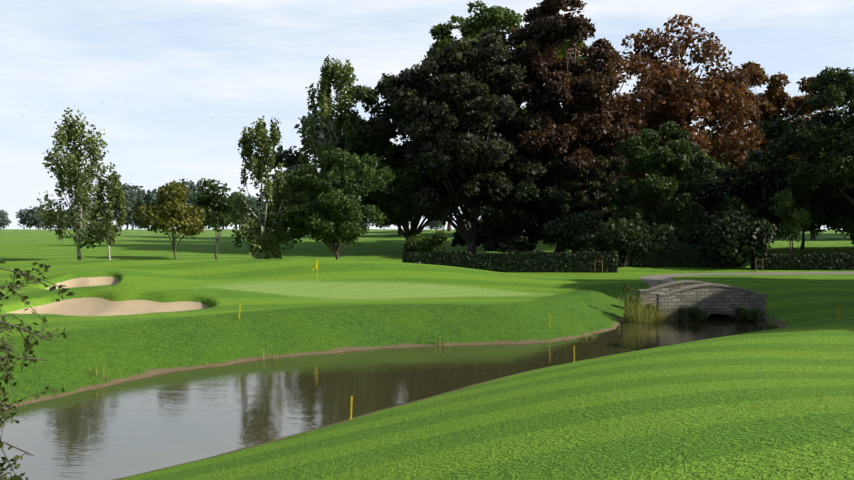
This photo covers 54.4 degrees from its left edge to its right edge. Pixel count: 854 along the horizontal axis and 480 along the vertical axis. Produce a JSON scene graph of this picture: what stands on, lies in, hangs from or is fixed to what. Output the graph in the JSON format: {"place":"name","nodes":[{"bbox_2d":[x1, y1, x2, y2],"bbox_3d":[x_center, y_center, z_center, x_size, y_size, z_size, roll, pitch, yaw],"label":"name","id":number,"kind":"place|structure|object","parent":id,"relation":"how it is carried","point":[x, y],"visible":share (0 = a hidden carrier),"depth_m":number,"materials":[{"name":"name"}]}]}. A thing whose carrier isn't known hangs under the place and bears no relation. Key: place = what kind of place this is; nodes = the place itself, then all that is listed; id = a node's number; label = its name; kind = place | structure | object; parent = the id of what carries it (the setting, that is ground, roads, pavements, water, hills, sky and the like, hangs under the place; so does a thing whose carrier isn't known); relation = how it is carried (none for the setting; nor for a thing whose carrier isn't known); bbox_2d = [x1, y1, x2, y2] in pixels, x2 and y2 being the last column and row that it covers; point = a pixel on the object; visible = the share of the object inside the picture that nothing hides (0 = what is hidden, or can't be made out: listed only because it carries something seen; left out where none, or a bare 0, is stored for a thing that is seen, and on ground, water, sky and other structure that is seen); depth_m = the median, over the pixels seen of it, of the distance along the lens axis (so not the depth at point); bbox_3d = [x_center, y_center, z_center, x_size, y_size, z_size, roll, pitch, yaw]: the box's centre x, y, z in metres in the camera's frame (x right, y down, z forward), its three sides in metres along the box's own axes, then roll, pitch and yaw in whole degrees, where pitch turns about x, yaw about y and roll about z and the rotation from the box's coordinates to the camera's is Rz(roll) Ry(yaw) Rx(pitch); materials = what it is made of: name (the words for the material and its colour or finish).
{"place":"outdoors","nodes":[
{"label":"outdoors","id":0,"kind":"place"},
{"bbox_2d":[8,297,210,315],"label":"bunker sand","id":1,"kind":"structure","parent":0,"point":[92,306],"depth_m":43.60,"materials":[{"name":"beige sand"}]},
{"bbox_2d":[0,313,778,479],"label":"pond water","id":2,"kind":"structure","parent":0,"point":[137,426],"depth_m":26.16,"materials":[{"name":"grey liquid"}]},
{"bbox_2d":[676,306,708,320],"bbox_3d":[15.835,4.436,49.486,1.781,1.069,1.583,0,1,25],"label":"bush","id":3,"kind":"object","parent":2,"relation":"in","point":[696,313],"visible":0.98,"depth_m":49.22,"materials":[{"name":"green plant"}]},
{"bbox_2d":[0,229,853,479],"bbox_3d":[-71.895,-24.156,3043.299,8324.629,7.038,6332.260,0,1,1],"label":"grass","id":4,"kind":"structure","parent":0,"point":[774,404],"depth_m":30.02,"materials":[{"name":"green plant"}]},
{"bbox_2d":[0,209,11,228],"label":"tree","id":5,"kind":"object","parent":4,"relation":"on","point":[4,220],"visible":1,"depth_m":559.56,"materials":[{"name":"green plant"}]},
{"bbox_2d":[15,208,35,228],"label":"tree","id":6,"kind":"object","parent":4,"relation":"on","point":[21,212],"visible":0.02,"depth_m":601.66,"materials":[{"name":"green plant"}]},
{"bbox_2d":[18,206,52,228],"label":"tree","id":7,"kind":"object","parent":4,"relation":"on","point":[31,217],"visible":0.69,"depth_m":349.30,"materials":[{"name":"green plant"}]},
{"bbox_2d":[0,258,80,479],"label":"tree","id":8,"kind":"object","parent":4,"relation":"on","point":[28,345],"visible":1,"depth_m":10.10,"materials":[{"name":"green plant"}]},
{"bbox_2d":[58,209,83,228],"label":"tree","id":9,"kind":"object","parent":4,"relation":"on","point":[64,217],"visible":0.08,"depth_m":354.75,"materials":[{"name":"green plant"}]},
{"bbox_2d":[37,107,120,259],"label":"birch tree","id":10,"kind":"object","parent":4,"relation":"on","point":[76,179],"visible":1,"depth_m":79.66,"materials":[{"name":"green plant"}]},
{"bbox_2d":[46,276,118,288],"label":"bunker sand","id":11,"kind":"structure","parent":4,"relation":"on","point":[85,282],"depth_m":57.37,"materials":[{"name":"beige sand"}]},
{"bbox_2d":[85,362,107,379],"bbox_3d":[-11.469,4.558,28.712,0.884,0.708,0.573,0,1,1],"label":"reed tuft","id":12,"kind":"object","parent":4,"relation":"on","point":[96,374],"visible":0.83,"depth_m":28.70,"materials":[{"name":"green plant"}]},
{"bbox_2d":[88,172,127,259],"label":"birch tree","id":13,"kind":"object","parent":4,"relation":"on","point":[119,202],"visible":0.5,"depth_m":83.03,"materials":[{"name":"green plant"}]},
{"bbox_2d":[104,183,152,228],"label":"tree","id":14,"kind":"object","parent":4,"relation":"on","point":[139,191],"visible":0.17,"depth_m":310.76,"materials":[{"name":"green plant"}]},
{"bbox_2d":[113,189,154,228],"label":"tree","id":15,"kind":"object","parent":4,"relation":"on","point":[131,197],"visible":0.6,"depth_m":299.90,"materials":[{"name":"green plant"}]},
{"bbox_2d":[131,214,148,228],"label":"tree","id":16,"kind":"object","parent":4,"relation":"on","point":[138,226],"visible":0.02,"depth_m":575.79,"materials":[{"name":"green plant"}]},
{"bbox_2d":[144,188,174,215],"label":"tree","id":17,"kind":"object","parent":4,"relation":"on","point":[153,196],"visible":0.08,"depth_m":302.38,"materials":[{"name":"green plant"}]},
{"bbox_2d":[132,180,205,259],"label":"young tree","id":18,"kind":"object","parent":4,"relation":"on","point":[175,213],"visible":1,"depth_m":71.11,"materials":[{"name":"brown plant"}]},
{"bbox_2d":[157,178,206,190],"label":"tree","id":19,"kind":"object","parent":4,"relation":"on","point":[190,185],"visible":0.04,"depth_m":319.69,"materials":[{"name":"green plant"}]},
{"bbox_2d":[181,186,214,218],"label":"tree","id":20,"kind":"object","parent":4,"relation":"on","point":[192,193],"visible":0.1,"depth_m":297.75,"materials":[{"name":"green plant"}]},
{"bbox_2d":[188,177,236,258],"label":"young tree","id":21,"kind":"object","parent":4,"relation":"on","point":[215,206],"visible":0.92,"depth_m":85.69,"materials":[{"name":"green plant"}]},
{"bbox_2d":[226,191,259,228],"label":"tree","id":22,"kind":"object","parent":4,"relation":"on","point":[254,203],"visible":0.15,"depth_m":319.66,"materials":[{"name":"green plant"}]},
{"bbox_2d":[228,116,292,258],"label":"birch tree","id":23,"kind":"object","parent":4,"relation":"on","point":[259,241],"visible":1,"depth_m":75.51,"materials":[{"name":"green plant"}]},
{"bbox_2d":[249,200,274,227],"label":"tree","id":24,"kind":"object","parent":4,"relation":"on","point":[266,215],"visible":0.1,"depth_m":333.30,"materials":[{"name":"green plant"}]},
{"bbox_2d":[262,352,280,359],"bbox_3d":[-6.388,4.832,34.251,0.807,0.760,0.871,0,1,1],"label":"reed tuft","id":25,"kind":"object","parent":4,"relation":"on","point":[271,357],"visible":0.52,"depth_m":34.20,"materials":[{"name":"green plant"}]},
{"bbox_2d":[270,185,301,248],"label":"young tree","id":26,"kind":"object","parent":4,"relation":"on","point":[276,194],"visible":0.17,"depth_m":108.67,"materials":[{"name":"green plant"}]},
{"bbox_2d":[270,110,382,198],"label":"tree","id":27,"kind":"object","parent":4,"relation":"on","point":[288,159],"visible":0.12,"depth_m":153.59,"materials":[{"name":"green plant"}]},
{"bbox_2d":[270,148,395,259],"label":"dark round tree","id":28,"kind":"object","parent":4,"relation":"on","point":[328,214],"visible":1,"depth_m":75.64,"materials":[{"name":"green plant"}]},
{"bbox_2d":[296,55,370,252],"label":"tall birch tree","id":29,"kind":"object","parent":4,"relation":"on","point":[339,78],"visible":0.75,"depth_m":100.03,"materials":[{"name":"green plant"}]},
{"bbox_2d":[349,396,352,419],"bbox_3d":[-2.106,4.694,22.993,0.087,0.780,0.082,0,1,1],"label":"hazard stake","id":30,"kind":"object","parent":4,"relation":"on","point":[351,408],"visible":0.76,"depth_m":22.98,"materials":[{"name":"yellow wood"}]},
{"bbox_2d":[358,219,371,228],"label":"tree","id":31,"kind":"object","parent":4,"relation":"on","point":[367,224],"visible":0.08,"depth_m":621.78,"materials":[{"name":"green plant"}]},
{"bbox_2d":[356,154,407,234],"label":"tree","id":32,"kind":"object","parent":4,"relation":"on","point":[372,201],"visible":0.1,"depth_m":162.04,"materials":[{"name":"green plant"}]},
{"bbox_2d":[335,73,480,239],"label":"tree grove","id":33,"kind":"object","parent":4,"relation":"on","point":[359,142],"visible":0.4,"depth_m":100.19,"materials":[{"name":"green plant"}]},
{"bbox_2d":[403,229,447,253],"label":"bush","id":34,"kind":"object","parent":4,"relation":"on","point":[422,244],"visible":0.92,"depth_m":90.63,"materials":[{"name":"green plant"}]},
{"bbox_2d":[425,219,446,228],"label":"tree","id":35,"kind":"object","parent":4,"relation":"on","point":[433,224],"visible":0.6,"depth_m":630.16,"materials":[{"name":"green plant"}]},
{"bbox_2d":[434,335,447,346],"bbox_3d":[0.650,4.689,38.145,0.664,0.760,0.669,0,1,1],"label":"reed tuft","id":36,"kind":"object","parent":4,"relation":"on","point":[438,343],"visible":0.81,"depth_m":38.20,"materials":[{"name":"green plant"}]},
{"bbox_2d":[440,207,464,230],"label":"tree","id":37,"kind":"object","parent":4,"relation":"on","point":[448,226],"depth_m":183.59,"materials":[{"name":"brown plant"}]},
{"bbox_2d":[363,26,561,252],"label":"copper tree","id":38,"kind":"object","parent":4,"relation":"on","point":[473,146],"visible":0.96,"depth_m":95.25,"materials":[{"name":"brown plant"}]},
{"bbox_2d":[420,0,589,248],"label":"lime tree","id":39,"kind":"object","parent":4,"relation":"on","point":[501,18],"visible":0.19,"depth_m":117.59,"materials":[{"name":"green plant"}]},
{"bbox_2d":[402,250,618,272],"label":"hedge","id":40,"kind":"object","parent":4,"relation":"on","point":[517,261],"visible":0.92,"depth_m":75.64,"materials":[{"name":"green plant"}]},
{"bbox_2d":[456,170,572,252],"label":"understory tree","id":41,"kind":"object","parent":4,"relation":"on","point":[526,197],"visible":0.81,"depth_m":95.15,"materials":[{"name":"green plant"}]},
{"bbox_2d":[497,57,538,251],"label":"dark tree grove","id":42,"kind":"object","parent":4,"relation":"on","point":[515,181],"visible":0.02,"depth_m":115.14,"materials":[{"name":"green plant"}]},
{"bbox_2d":[491,0,640,253],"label":"copper tree","id":43,"kind":"object","parent":4,"relation":"on","point":[578,139],"visible":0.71,"depth_m":100.40,"materials":[{"name":"brown plant"}]},
{"bbox_2d":[525,156,609,250],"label":"understory tree","id":44,"kind":"object","parent":4,"relation":"on","point":[552,164],"visible":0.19,"depth_m":99.90,"materials":[{"name":"green plant"}]},
{"bbox_2d":[541,209,605,253],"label":"bush","id":45,"kind":"object","parent":4,"relation":"on","point":[575,232],"visible":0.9,"depth_m":84.62,"materials":[{"name":"green plant"}]},
{"bbox_2d":[548,155,627,221],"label":"tree grove","id":46,"kind":"object","parent":4,"relation":"on","point":[599,198],"visible":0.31,"depth_m":97.00,"materials":[{"name":"green plant"}]},
{"bbox_2d":[561,33,674,179],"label":"tree","id":47,"kind":"object","parent":4,"relation":"on","point":[631,117],"visible":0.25,"depth_m":111.01,"materials":[{"name":"brown plant"}]},
{"bbox_2d":[590,217,652,266],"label":"bush","id":48,"kind":"object","parent":4,"relation":"on","point":[624,235],"visible":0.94,"depth_m":78.46,"materials":[{"name":"green plant"}]},
{"bbox_2d":[595,204,655,223],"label":"tree","id":49,"kind":"object","parent":4,"relation":"on","point":[615,210],"visible":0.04,"depth_m":94.78,"materials":[{"name":"green plant"}]},
{"bbox_2d":[622,284,643,319],"bbox_3d":[12.355,3.830,49.855,1.167,2.357,1.687,0,1,1],"label":"plant","id":50,"kind":"object","parent":4,"relation":"on","point":[626,286],"visible":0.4,"depth_m":49.74,"materials":[{"name":"green plant"}]},
{"bbox_2d":[616,290,665,323],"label":"reeds","id":51,"kind":"object","parent":4,"relation":"on","point":[639,314],"depth_m":48.34,"materials":[{"name":"green plant"}]},
{"bbox_2d":[606,121,704,241],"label":"green tree","id":52,"kind":"object","parent":4,"relation":"on","point":[657,192],"visible":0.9,"depth_m":85.17,"materials":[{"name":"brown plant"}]},
{"bbox_2d":[643,303,678,322],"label":"reeds","id":53,"kind":"object","parent":4,"relation":"on","point":[664,318],"depth_m":48.80,"materials":[{"name":"green plant"}]},
{"bbox_2d":[641,222,690,259],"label":"bush","id":54,"kind":"object","parent":4,"relation":"on","point":[667,233],"visible":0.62,"depth_m":81.35,"materials":[{"name":"green plant"}]},
{"bbox_2d":[618,242,746,266],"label":"hedge","id":55,"kind":"object","parent":4,"relation":"on","point":[682,254],"visible":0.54,"depth_m":79.80,"materials":[{"name":"green plant"}]},
{"bbox_2d":[604,14,765,184],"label":"tree","id":56,"kind":"object","parent":4,"relation":"on","point":[703,100],"visible":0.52,"depth_m":117.66,"materials":[{"name":"brown plant"}]},
{"bbox_2d":[669,202,718,244],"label":"tree","id":57,"kind":"object","parent":4,"relation":"on","point":[697,239],"visible":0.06,"depth_m":88.13,"materials":[{"name":"green plant"}]},
{"bbox_2d":[639,152,751,215],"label":"understory tree","id":58,"kind":"object","parent":4,"relation":"on","point":[711,186],"visible":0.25,"depth_m":96.36,"materials":[{"name":"green plant"}]},
{"bbox_2d":[654,148,745,202],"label":"tree grove","id":59,"kind":"object","parent":4,"relation":"on","point":[706,156],"depth_m":105.98,"materials":[{"name":"green plant"}]},
{"bbox_2d":[637,280,766,319],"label":"stone bridge","id":60,"kind":"structure","parent":4,"relation":"on","point":[723,300],"depth_m":49.68,"materials":[{"name":"grey stone"}]},
{"bbox_2d":[723,164,742,199],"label":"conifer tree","id":61,"kind":"object","parent":4,"relation":"on","point":[733,170],"visible":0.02,"depth_m":102.43,"materials":[{"name":"green plant"}]},
{"bbox_2d":[709,194,758,222],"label":"bush","id":62,"kind":"object","parent":4,"relation":"on","point":[740,207],"visible":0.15,"depth_m":93.55,"materials":[{"name":"green plant"}]},
{"bbox_2d":[697,208,780,267],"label":"bush","id":63,"kind":"object","parent":4,"relation":"on","point":[735,237],"visible":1,"depth_m":77.58,"materials":[{"name":"green plant"}]},
{"bbox_2d":[735,306,762,321],"bbox_3d":[19.027,4.448,49.129,1.505,1.040,1.636,0,1,1],"label":"bush","id":64,"kind":"object","parent":4,"relation":"on","point":[744,314],"visible":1,"depth_m":48.63,"materials":[{"name":"green plant"}]},
{"bbox_2d":[742,149,782,251],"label":"conifer tree","id":65,"kind":"object","parent":4,"relation":"on","point":[758,155],"visible":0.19,"depth_m":99.46,"materials":[{"name":"green plant"}]},
{"bbox_2d":[704,160,822,252],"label":"understory tree","id":66,"kind":"object","parent":4,"relation":"on","point":[751,172],"visible":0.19,"depth_m":97.27,"materials":[{"name":"green plant"}]},
{"bbox_2d":[711,61,832,242],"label":"tree","id":67,"kind":"object","parent":4,"relation":"on","point":[774,102],"visible":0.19,"depth_m":130.44,"materials":[{"name":"brown plant"}]},
{"bbox_2d":[767,191,811,253],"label":"tree sapling","id":68,"kind":"object","parent":4,"relation":"on","point":[790,229],"visible":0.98,"depth_m":81.25,"materials":[{"name":"green plant"}]},
{"bbox_2d":[772,189,818,253],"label":"tree sapling","id":69,"kind":"object","parent":4,"relation":"on","point":[802,205],"visible":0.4,"depth_m":89.13,"materials":[{"name":"green plant"}]},
{"bbox_2d":[750,251,853,269],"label":"hedge","id":70,"kind":"object","parent":4,"relation":"on","point":[825,261],"visible":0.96,"depth_m":77.16,"materials":[{"name":"green plant"}]},
{"bbox_2d":[758,66,853,237],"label":"tree","id":71,"kind":"object","parent":4,"relation":"on","point":[813,141],"visible":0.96,"depth_m":85.34,"materials":[{"name":"green plant"}]},
{"bbox_2d":[770,158,848,248],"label":"understory tree","id":72,"kind":"object","parent":4,"relation":"on","point":[841,186],"visible":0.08,"depth_m":106.71,"materials":[{"name":"green plant"}]},
{"bbox_2d":[787,120,843,240],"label":"tree","id":73,"kind":"object","parent":4,"relation":"on","point":[813,238],"depth_m":162.75,"materials":[{"name":"green plant"}]},
{"bbox_2d":[822,187,850,239],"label":"tree","id":74,"kind":"object","parent":4,"relation":"on","point":[828,227],"depth_m":168.55,"materials":[{"name":"green plant"}]},
{"bbox_2d":[847,227,853,245],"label":"tree","id":75,"kind":"object","parent":4,"relation":"on","point":[851,238],"visible":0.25,"depth_m":92.95,"materials":[{"name":"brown plant"}]},
{"bbox_2d":[0,0,853,228],"label":"sky","id":76,"kind":"structure","parent":0,"point":[241,62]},
{"bbox_2d":[640,272,853,287],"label":"gravel path","id":77,"kind":"structure","parent":0,"point":[650,280],"depth_m":73.27,"materials":[{"name":"grey gravel"}]}
]}

